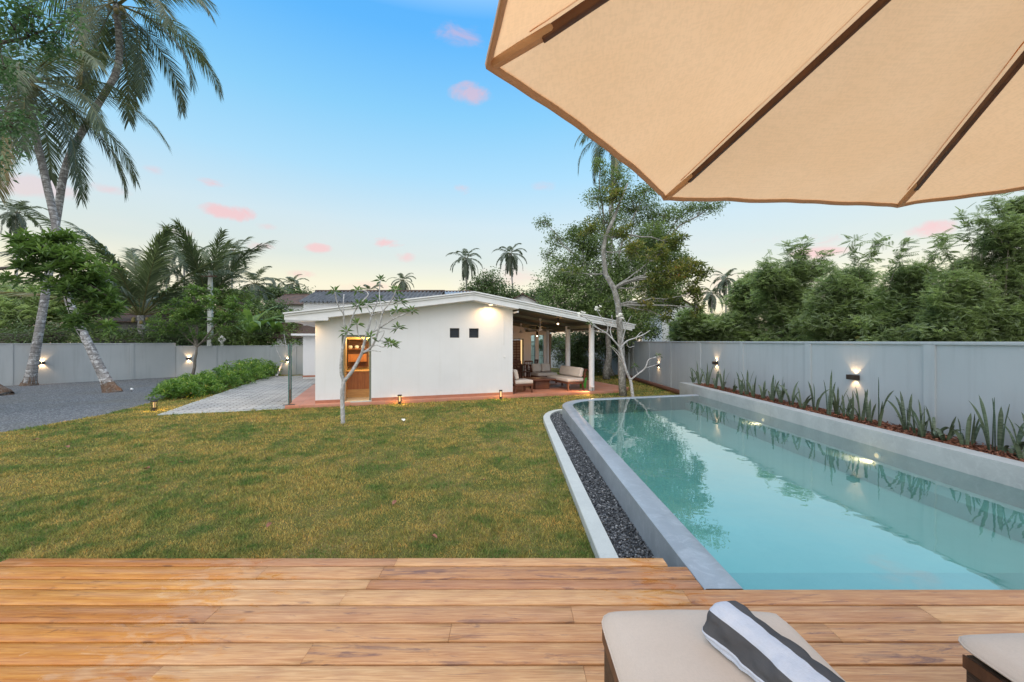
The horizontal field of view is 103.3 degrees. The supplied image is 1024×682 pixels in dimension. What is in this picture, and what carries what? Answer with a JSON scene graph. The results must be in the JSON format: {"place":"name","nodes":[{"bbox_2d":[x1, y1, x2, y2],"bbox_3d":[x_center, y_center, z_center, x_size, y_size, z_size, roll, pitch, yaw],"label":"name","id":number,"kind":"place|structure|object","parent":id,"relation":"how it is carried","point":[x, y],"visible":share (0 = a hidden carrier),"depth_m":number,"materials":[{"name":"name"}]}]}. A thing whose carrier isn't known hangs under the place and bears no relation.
{"place":"outdoors","nodes":[
{"label":"outdoors","id":0,"kind":"place"},
{"bbox_2d":[0,377,177,431],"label":"gravel drive","id":1,"kind":"structure","parent":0,"point":[34,406],"depth_m":13.45,"materials":[{"name":"grey gravel"}]},
{"bbox_2d":[0,0,96,182],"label":"broadleaf tree","id":2,"kind":"object","parent":1,"relation":"on","point":[12,30],"visible":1,"depth_m":10.42,"materials":[{"name":"green plant"}]},
{"bbox_2d":[0,226,129,337],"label":"mango tree","id":3,"kind":"object","parent":1,"relation":"on","point":[51,250],"visible":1,"depth_m":12.76,"materials":[{"name":"green plant"}]},
{"bbox_2d":[0,28,171,392],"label":"coconut palm","id":4,"kind":"object","parent":1,"relation":"on","point":[34,91],"visible":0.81,"depth_m":16.48,"materials":[{"name":"green plant"}]},
{"bbox_2d":[9,0,223,385],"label":"coconut palm","id":5,"kind":"object","parent":1,"relation":"on","point":[134,53],"visible":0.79,"depth_m":18.77,"materials":[{"name":"green plant"}]},
{"bbox_2d":[143,282,253,374],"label":"mango tree","id":6,"kind":"object","parent":1,"relation":"on","point":[185,313],"visible":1,"depth_m":20.68,"materials":[{"name":"green plant"}]},
{"bbox_2d":[164,375,314,413],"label":"path","id":7,"kind":"structure","parent":0,"point":[270,392],"depth_m":14.25,"materials":[{"name":"white concrete"}]},
{"bbox_2d":[158,377,283,414],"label":"path kerb","id":8,"kind":"structure","parent":7,"relation":"on","point":[214,411],"depth_m":11.57,"materials":[{"name":"grey concrete"}]},
{"bbox_2d":[0,368,677,561],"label":"lawn","id":9,"kind":"structure","parent":0,"point":[392,480],"depth_m":5.65,"materials":[{"name":"plant"}]},
{"bbox_2d":[145,377,207,400],"bbox_3d":[-11.662,1.677,14.162,1.787,0.867,1.629,0,0,-40],"label":"leafy shrub","id":10,"kind":"object","parent":9,"relation":"on","point":[171,389],"visible":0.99,"depth_m":13.97,"materials":[{"name":"green plant"}]},
{"bbox_2d":[177,372,226,394],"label":"leafy shrub","id":11,"kind":"object","parent":9,"relation":"on","point":[207,382],"visible":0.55,"depth_m":15.38,"materials":[{"name":"green plant"}]},
{"bbox_2d":[195,366,243,388],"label":"leafy shrub","id":12,"kind":"object","parent":9,"relation":"on","point":[224,377],"visible":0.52,"depth_m":16.84,"materials":[{"name":"green plant"}]},
{"bbox_2d":[213,360,255,386],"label":"leafy shrub","id":13,"kind":"object","parent":9,"relation":"on","point":[243,373],"visible":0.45,"depth_m":18.38,"materials":[{"name":"green plant"}]},
{"bbox_2d":[219,357,267,382],"bbox_3d":[-13.175,1.460,20.020,1.966,1.345,2.156,0,0,25],"label":"leafy shrub","id":14,"kind":"object","parent":9,"relation":"on","point":[256,370],"visible":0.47,"depth_m":20.09,"materials":[{"name":"green plant"}]},
{"bbox_2d":[238,358,274,378],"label":"leafy shrub","id":15,"kind":"object","parent":9,"relation":"on","point":[264,367],"visible":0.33,"depth_m":21.53,"materials":[{"name":"green plant"}]},
{"bbox_2d":[255,359,281,375],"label":"leafy shrub","id":16,"kind":"object","parent":9,"relation":"on","point":[273,365],"visible":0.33,"depth_m":22.88,"materials":[{"name":"green plant"}]},
{"bbox_2d":[326,275,419,422],"bbox_3d":[-3.260,0.183,9.845,2.132,3.737,1.365,0,0,0],"label":"frangipani tree","id":17,"kind":"object","parent":9,"relation":"on","point":[350,373],"visible":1,"depth_m":9.77,"materials":[{"name":"grey plant"}]},
{"bbox_2d":[283,291,635,408],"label":"house","id":18,"kind":"structure","parent":9,"relation":"on","point":[464,346],"depth_m":13.66,"materials":[{"name":"white paint"}]},
{"bbox_2d":[285,344,294,404],"bbox_3d":[-6.684,1.000,12.204,0.320,1.800,0.460,0,0,-19],"label":"pillar","id":19,"kind":"object","parent":18,"relation":"on","point":[289,373],"visible":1,"depth_m":12.15,"materials":[{"name":"black metal"}]},
{"bbox_2d":[344,338,348,400],"bbox_3d":[-5.353,0.885,13.120,0.104,1.990,0.805,0,0,-19],"label":"open door","id":20,"kind":"structure","parent":18,"relation":"in","point":[345,347],"depth_m":12.76,"materials":[{"name":"brown wood"}]},
{"bbox_2d":[513,340,520,375],"bbox_3d":[0.028,0.925,21.905,0.950,1.950,0.055,0,0,-19],"label":"lattice door","id":21,"kind":"structure","parent":18,"relation":"in","point":[516,343],"depth_m":21.99,"materials":[{"name":"wood"}]},
{"bbox_2d":[513,369,532,393],"bbox_3d":[0.227,1.471,15.082,0.915,0.869,0.740,0,0,-23],"label":"sofa","id":22,"kind":"object","parent":18,"relation":"on","point":[524,382],"visible":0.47,"depth_m":14.75,"materials":[{"name":"white fabric"}]},
{"bbox_2d":[523,377,555,389],"bbox_3d":[1.102,1.690,16.239,1.000,0.420,1.000,0,0,-19],"label":"coffee table","id":23,"kind":"object","parent":18,"relation":"on","point":[540,382],"visible":0.82,"depth_m":15.97,"materials":[{"name":"brown wood"}]},
{"bbox_2d":[529,363,556,382],"bbox_3d":[1.418,1.471,18.559,1.000,0.869,0.915,0,0,-25],"label":"sofa","id":24,"kind":"object","parent":18,"relation":"on","point":[539,370],"visible":0.9,"depth_m":18.54,"materials":[{"name":"beige fabric"}]},
{"bbox_2d":[547,365,587,390],"bbox_3d":[2.212,1.471,16.419,0.915,0.869,1.750,0,0,-22],"label":"sofa","id":25,"kind":"object","parent":18,"relation":"on","point":[571,372],"visible":0.89,"depth_m":15.90,"materials":[{"name":"beige fabric"}]},
{"bbox_2d":[531,332,588,370],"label":"dark tree","id":26,"kind":"object","parent":9,"relation":"on","point":[554,341],"visible":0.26,"depth_m":26.68,"materials":[{"name":"green plant"}]},
{"bbox_2d":[543,409,618,557],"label":"garden curb","id":27,"kind":"structure","parent":9,"relation":"on","point":[600,541],"depth_m":4.82,"materials":[{"name":"grey concrete"}]},
{"bbox_2d":[550,412,655,557],"bbox_3d":[1.100,1.958,6.750,0.400,0.001,9.100,0,0,0],"label":"pebble bed","id":28,"kind":"object","parent":9,"relation":"on","point":[596,492],"visible":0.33,"depth_m":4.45,"materials":[{"name":"grey gravel"}]},
{"bbox_2d":[557,319,667,375],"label":"dark tree","id":29,"kind":"object","parent":9,"relation":"on","point":[578,350],"visible":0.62,"depth_m":23.19,"materials":[{"name":"green plant"}]},
{"bbox_2d":[529,217,697,378],"bbox_3d":[5.356,-2.190,20.911,9.035,8.473,3.957,0,0,0],"label":"dense tree","id":30,"kind":"object","parent":9,"relation":"on","point":[587,305],"visible":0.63,"depth_m":20.71,"materials":[{"name":"green plant"}]},
{"bbox_2d":[577,306,661,396],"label":"frangipani tree","id":31,"kind":"object","parent":9,"relation":"on","point":[624,365],"visible":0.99,"depth_m":14.39,"materials":[{"name":"grey plant"}]},
{"bbox_2d":[533,155,730,366],"bbox_3d":[6.745,-4.342,23.828,11.217,12.698,3.284,0,0,0],"label":"open tree","id":32,"kind":"object","parent":9,"relation":"on","point":[651,214],"visible":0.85,"depth_m":23.39,"materials":[{"name":"green plant"}]},
{"bbox_2d":[557,182,715,396],"bbox_3d":[4.534,-1.907,14.791,5.758,7.850,1.538,0,0,0],"label":"slim tree","id":33,"kind":"object","parent":9,"relation":"on","point":[678,272],"visible":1,"depth_m":14.66,"materials":[{"name":"green plant"}]},
{"bbox_2d":[626,375,679,394],"bbox_3d":[6.200,1.900,17.950,0.180,0.180,8.100,0,0,0],"label":"edging","id":34,"kind":"object","parent":9,"relation":"on","point":[667,388],"visible":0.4,"depth_m":17.04,"materials":[{"name":"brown wood"}]},
{"bbox_2d":[680,382,1023,489],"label":"planter","id":35,"kind":"object","parent":9,"relation":"on","point":[1001,470],"visible":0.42,"depth_m":6.10,"materials":[{"name":"grey concrete"}]},
{"bbox_2d":[694,383,1023,461],"bbox_3d":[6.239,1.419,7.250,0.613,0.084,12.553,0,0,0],"label":"bark mulch","id":36,"kind":"object","parent":35,"relation":"in","point":[883,423],"visible":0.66,"depth_m":6.73,"materials":[{"name":"brown wood"}]},
{"bbox_2d":[808,382,828,411],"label":"snake plant","id":37,"kind":"object","parent":36,"relation":"on","point":[817,402],"visible":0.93,"depth_m":8.30,"materials":[{"name":"green plant"}]},
{"bbox_2d":[824,371,835,415],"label":"snake plant","id":38,"kind":"object","parent":36,"relation":"on","point":[830,401],"visible":0.98,"depth_m":7.80,"materials":[{"name":"green plant"}]},
{"bbox_2d":[833,388,847,415],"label":"snake plant","id":39,"kind":"object","parent":36,"relation":"on","point":[836,409],"visible":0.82,"depth_m":7.83,"materials":[{"name":"green plant"}]},
{"bbox_2d":[852,386,867,420],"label":"snake plant","id":40,"kind":"object","parent":36,"relation":"on","point":[861,416],"visible":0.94,"depth_m":7.30,"materials":[{"name":"green plant"}]},
{"bbox_2d":[864,391,875,422],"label":"snake plant","id":41,"kind":"object","parent":36,"relation":"on","point":[869,416],"visible":0.99,"depth_m":7.17,"materials":[{"name":"green plant"}]},
{"bbox_2d":[878,377,892,426],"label":"snake plant","id":42,"kind":"object","parent":36,"relation":"on","point":[880,416],"visible":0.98,"depth_m":6.81,"materials":[{"name":"green plant"}]},
{"bbox_2d":[886,392,911,430],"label":"snake plant","id":43,"kind":"object","parent":36,"relation":"on","point":[903,414],"visible":0.91,"depth_m":6.50,"materials":[{"name":"green plant"}]},
{"bbox_2d":[905,399,928,436],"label":"snake plant","id":44,"kind":"object","parent":36,"relation":"on","point":[922,429],"visible":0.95,"depth_m":6.06,"materials":[{"name":"green plant"}]},
{"bbox_2d":[925,407,955,437],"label":"snake plant","id":45,"kind":"object","parent":36,"relation":"on","point":[934,433],"visible":0.88,"depth_m":6.06,"materials":[{"name":"green plant"}]},
{"bbox_2d":[936,417,959,441],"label":"snake plant","id":46,"kind":"object","parent":36,"relation":"on","point":[951,434],"visible":0.92,"depth_m":5.78,"materials":[{"name":"green plant"}]},
{"bbox_2d":[953,413,971,445],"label":"snake plant","id":47,"kind":"object","parent":36,"relation":"on","point":[963,440],"visible":0.94,"depth_m":5.53,"materials":[{"name":"green plant"}]},
{"bbox_2d":[971,414,980,445],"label":"snake plant","id":48,"kind":"object","parent":36,"relation":"on","point":[975,431],"visible":0.91,"depth_m":5.55,"materials":[{"name":"green plant"}]},
{"bbox_2d":[968,396,994,450],"bbox_3d":[6.245,1.082,5.361,0.196,0.730,0.338,0,0,33],"label":"snake plant","id":49,"kind":"object","parent":36,"relation":"on","point":[985,428],"visible":0.94,"depth_m":5.33,"materials":[{"name":"green plant"}]},
{"bbox_2d":[992,398,1009,453],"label":"snake plant","id":50,"kind":"object","parent":36,"relation":"on","point":[1000,436],"visible":0.94,"depth_m":5.24,"materials":[{"name":"green plant"}]},
{"bbox_2d":[998,417,1023,459],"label":"snake plant","id":51,"kind":"object","parent":36,"relation":"on","point":[1018,451],"visible":0.95,"depth_m":4.96,"materials":[{"name":"green plant"}]},
{"bbox_2d":[1008,423,1023,456],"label":"snake plant","id":52,"kind":"object","parent":36,"relation":"on","point":[1019,438],"visible":0.59,"depth_m":5.07,"materials":[{"name":"green plant"}]},
{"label":"deck frame","id":53,"kind":"structure","parent":9,"relation":"on","visible":0},
{"bbox_2d":[0,558,1023,681],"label":"deck","id":54,"kind":"structure","parent":53,"relation":"on","point":[292,620],"depth_m":2.41,"materials":[{"name":"brown wood"}]},
{"bbox_2d":[601,610,845,681],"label":"sun lounger","id":55,"kind":"object","parent":54,"relation":"on","point":[658,646],"visible":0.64,"depth_m":1.59,"materials":[{"name":"fabric"}]},
{"bbox_2d":[702,601,844,681],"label":"striped towel","id":56,"kind":"object","parent":55,"relation":"on","point":[742,637],"visible":1,"depth_m":1.45,"materials":[{"name":"white fabric"}]},
{"bbox_2d":[485,0,1023,207],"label":"parasol","id":57,"kind":"object","parent":54,"relation":"on","point":[892,103],"visible":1,"depth_m":1.29,"materials":[{"name":"fabric"}]},
{"bbox_2d":[958,633,1023,681],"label":"sun lounger","id":58,"kind":"object","parent":54,"relation":"on","point":[996,658],"visible":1,"depth_m":1.61,"materials":[{"name":"fabric"}]},
{"bbox_2d":[0,0,1023,342],"label":"sky","id":59,"kind":"structure","parent":0,"point":[365,139],"materials":[{"name":"blue"}]},
{"label":"ground","id":60,"kind":"structure","parent":0,"visible":0},
{"bbox_2d":[0,200,47,282],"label":"palm","id":61,"kind":"object","parent":60,"relation":"on","point":[15,220],"visible":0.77,"depth_m":59.58,"materials":[{"name":"green plant"}]},
{"bbox_2d":[0,319,79,342],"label":"leafy bush","id":62,"kind":"object","parent":60,"relation":"on","point":[17,335],"visible":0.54,"depth_m":25.97,"materials":[{"name":"green plant"}]},
{"bbox_2d":[0,272,117,340],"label":"feathery tree","id":63,"kind":"object","parent":60,"relation":"on","point":[23,310],"visible":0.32,"depth_m":28.77,"materials":[{"name":"green plant"}]},
{"bbox_2d":[0,343,175,385],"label":"boundary wall","id":64,"kind":"structure","parent":60,"relation":"on","point":[67,362],"depth_m":19.89,"materials":[{"name":"grey paint"}]},
{"bbox_2d":[59,322,154,342],"bbox_3d":[-25.211,0.403,25.732,7.021,3.254,4.858,0,0,28],"label":"leafy bush","id":65,"kind":"object","parent":60,"relation":"on","point":[95,336],"visible":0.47,"depth_m":25.38,"materials":[{"name":"green plant"}]},
{"bbox_2d":[0,199,276,342],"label":"young palm","id":66,"kind":"object","parent":60,"relation":"on","point":[142,285],"visible":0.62,"depth_m":26.00,"materials":[{"name":"green plant"}]},
{"bbox_2d":[94,313,206,345],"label":"block shed","id":67,"kind":"structure","parent":60,"relation":"on","point":[124,322],"depth_m":28.50,"materials":[{"name":"ceramic"}]},
{"bbox_2d":[109,278,202,312],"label":"dark tree","id":68,"kind":"object","parent":60,"relation":"on","point":[167,300],"visible":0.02,"depth_m":31.97,"materials":[{"name":"green plant"}]},
{"bbox_2d":[147,253,191,288],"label":"palm","id":69,"kind":"object","parent":60,"relation":"on","point":[177,270],"visible":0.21,"depth_m":60.14,"materials":[{"name":"green plant"}]},
{"bbox_2d":[128,320,214,345],"bbox_3d":[-22.622,0.325,27.151,5.329,3.376,4.632,0,0,43],"label":"leafy bush","id":70,"kind":"object","parent":60,"relation":"on","point":[180,340],"visible":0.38,"depth_m":25.88,"materials":[{"name":"green plant"}]},
{"bbox_2d":[127,218,275,342],"bbox_3d":[-22.182,-3.042,30.113,10.162,10.580,8.530,0,0,23],"label":"young palm","id":71,"kind":"object","parent":60,"relation":"on","point":[188,248],"visible":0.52,"depth_m":28.92,"materials":[{"name":"green plant"}]},
{"bbox_2d":[201,272,216,345],"bbox_3d":[-19.350,-1.200,25.990,1.000,6.600,0.260,0,0,0],"label":"utility post","id":72,"kind":"object","parent":60,"relation":"on","point":[210,283],"visible":0.33,"depth_m":25.91,"materials":[{"name":"grey concrete"}]},
{"bbox_2d":[207,240,249,287],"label":"palm","id":73,"kind":"object","parent":60,"relation":"on","point":[234,246],"visible":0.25,"depth_m":63.79,"materials":[{"name":"green plant"}]},
{"bbox_2d":[176,346,302,376],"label":"boundary wall","id":74,"kind":"structure","parent":60,"relation":"on","point":[210,357],"depth_m":23.33,"materials":[{"name":"grey paint"}]},
{"bbox_2d":[200,306,281,344],"bbox_3d":[-16.858,-0.150,26.620,5.855,4.504,4.734,0,0,11],"label":"banana plant","id":75,"kind":"object","parent":60,"relation":"on","point":[254,321],"visible":0.65,"depth_m":25.83,"materials":[{"name":"green plant"}]},
{"bbox_2d":[180,282,302,345],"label":"leafy tree","id":76,"kind":"object","parent":60,"relation":"on","point":[251,298],"visible":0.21,"depth_m":29.18,"materials":[{"name":"green plant"}]},
{"bbox_2d":[207,326,276,345],"bbox_3d":[-17.660,0.400,26.473,4.101,3.201,3.679,0,0,-41],"label":"leafy bush","id":77,"kind":"object","parent":60,"relation":"on","point":[231,338],"visible":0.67,"depth_m":25.93,"materials":[{"name":"green plant"}]},
{"bbox_2d":[228,266,285,307],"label":"palm","id":78,"kind":"object","parent":60,"relation":"on","point":[257,285],"visible":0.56,"depth_m":45.74,"materials":[{"name":"green plant"}]},
{"bbox_2d":[227,282,315,303],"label":"bush","id":79,"kind":"object","parent":60,"relation":"on","point":[276,292],"visible":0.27,"depth_m":53.72,"materials":[{"name":"green plant"}]},
{"bbox_2d":[253,297,293,320],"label":"leafy tree","id":80,"kind":"object","parent":60,"relation":"on","point":[278,305],"visible":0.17,"depth_m":35.53,"materials":[{"name":"green plant"}]},
{"bbox_2d":[236,322,311,345],"bbox_3d":[-15.435,0.345,26.585,5.998,3.514,2.913,0,0,0],"label":"leafy bush","id":81,"kind":"object","parent":60,"relation":"on","point":[270,333],"visible":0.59,"depth_m":26.10,"materials":[{"name":"green plant"}]},
{"bbox_2d":[258,319,295,331],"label":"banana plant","id":82,"kind":"object","parent":60,"relation":"on","point":[273,324],"visible":0.3,"depth_m":26.09,"materials":[{"name":"green plant"}]},
{"bbox_2d":[273,294,309,343],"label":"tiled house","id":83,"kind":"structure","parent":60,"relation":"on","point":[295,299],"depth_m":44.75,"materials":[{"name":"tile"}]},
{"bbox_2d":[269,322,314,345],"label":"tiled shed","id":84,"kind":"structure","parent":60,"relation":"on","point":[306,329],"depth_m":26.41,"materials":[{"name":"white paint"}]},
{"bbox_2d":[277,274,308,293],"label":"palm","id":85,"kind":"object","parent":60,"relation":"on","point":[293,280],"visible":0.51,"depth_m":67.70,"materials":[{"name":"green plant"}]},
{"bbox_2d":[298,290,444,309],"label":"building","id":86,"kind":"structure","parent":60,"relation":"on","point":[317,299],"depth_m":28.18,"materials":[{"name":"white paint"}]},
{"bbox_2d":[387,273,415,289],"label":"palm","id":87,"kind":"object","parent":60,"relation":"on","point":[403,285],"visible":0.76,"depth_m":71.76,"materials":[{"name":"green plant"}]},
{"bbox_2d":[360,266,550,305],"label":"bush","id":88,"kind":"object","parent":60,"relation":"on","point":[488,285],"visible":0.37,"depth_m":51.70,"materials":[{"name":"green plant"}]},
{"bbox_2d":[447,248,482,289],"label":"palm","id":89,"kind":"object","parent":60,"relation":"on","point":[465,269],"visible":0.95,"depth_m":69.77,"materials":[{"name":"green plant"}]},
{"bbox_2d":[493,243,526,290],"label":"palm","id":90,"kind":"object","parent":60,"relation":"on","point":[511,261],"visible":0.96,"depth_m":69.73,"materials":[{"name":"green plant"}]},
{"bbox_2d":[513,292,550,340],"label":"tiled house","id":91,"kind":"structure","parent":60,"relation":"on","point":[523,297],"depth_m":33.00,"materials":[{"name":"white paint"}]},
{"bbox_2d":[531,341,628,374],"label":"boundary wall","id":92,"kind":"structure","parent":60,"relation":"on","point":[614,366],"depth_m":27.10,"materials":[{"name":"grey paint"}]},
{"bbox_2d":[574,134,637,265],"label":"coconut palm","id":93,"kind":"object","parent":60,"relation":"on","point":[598,154],"visible":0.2,"depth_m":30.26,"materials":[{"name":"green plant"}]},
{"bbox_2d":[567,216,691,333],"bbox_3d":[7.129,-3.158,25.153,8.081,10.415,5.337,0,0,-14],"label":"dark tree","id":94,"kind":"object","parent":60,"relation":"on","point":[633,267],"visible":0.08,"depth_m":25.97,"materials":[{"name":"green plant"}]},
{"bbox_2d":[642,298,691,340],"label":"white house","id":95,"kind":"structure","parent":60,"relation":"on","point":[664,327],"depth_m":33.00,"materials":[{"name":"paint"}]},
{"bbox_2d":[666,303,714,340],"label":"feathery tree","id":96,"kind":"object","parent":60,"relation":"on","point":[684,328],"visible":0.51,"depth_m":27.66,"materials":[{"name":"green plant"}]},
{"bbox_2d":[700,283,731,313],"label":"palm","id":97,"kind":"object","parent":60,"relation":"on","point":[711,299],"visible":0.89,"depth_m":65.67,"materials":[{"name":"green plant"}]},
{"bbox_2d":[710,268,738,312],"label":"palm","id":98,"kind":"object","parent":60,"relation":"on","point":[725,280],"visible":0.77,"depth_m":67.88,"materials":[{"name":"green plant"}]},
{"bbox_2d":[694,249,781,340],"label":"feathery tree","id":99,"kind":"object","parent":60,"relation":"on","point":[737,322],"visible":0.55,"depth_m":26.67,"materials":[{"name":"green plant"}]},
{"bbox_2d":[741,235,838,340],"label":"feathery tree","id":100,"kind":"object","parent":60,"relation":"on","point":[781,290],"visible":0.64,"depth_m":24.04,"materials":[{"name":"green plant"}]},
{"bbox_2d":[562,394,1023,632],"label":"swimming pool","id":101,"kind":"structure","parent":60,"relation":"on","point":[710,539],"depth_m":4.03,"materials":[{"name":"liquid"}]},
{"bbox_2d":[573,396,1023,554],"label":"water","id":102,"kind":"structure","parent":101,"relation":"in","point":[712,444],"depth_m":5.37,"materials":[{"name":"teal liquid"}]},
{"bbox_2d":[629,341,1023,450],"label":"boundary wall","id":103,"kind":"structure","parent":60,"relation":"on","point":[943,382],"depth_m":7.26,"materials":[{"name":"grey paint"}]},
{"bbox_2d":[785,232,893,341],"bbox_3d":[17.385,-1.687,20.655,6.468,7.423,4.249,0,0,0],"label":"feathery tree","id":104,"kind":"object","parent":60,"relation":"on","point":[840,292],"visible":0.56,"depth_m":19.98,"materials":[{"name":"green plant"}]},
{"bbox_2d":[834,233,956,341],"bbox_3d":[17.861,-1.366,17.813,5.736,6.798,4.453,0,0,0],"label":"feathery tree","id":105,"kind":"object","parent":60,"relation":"on","point":[897,305],"visible":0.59,"depth_m":17.74,"materials":[{"name":"green plant"}]},
{"bbox_2d":[896,202,1023,341],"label":"feathery tree","id":106,"kind":"object","parent":60,"relation":"on","point":[951,314],"visible":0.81,"depth_m":15.40,"materials":[{"name":"green plant"}]},
{"bbox_2d":[967,191,1023,341],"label":"feathery tree","id":107,"kind":"object","parent":60,"relation":"on","point":[1009,227],"visible":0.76,"depth_m":15.08,"materials":[{"name":"green plant"}]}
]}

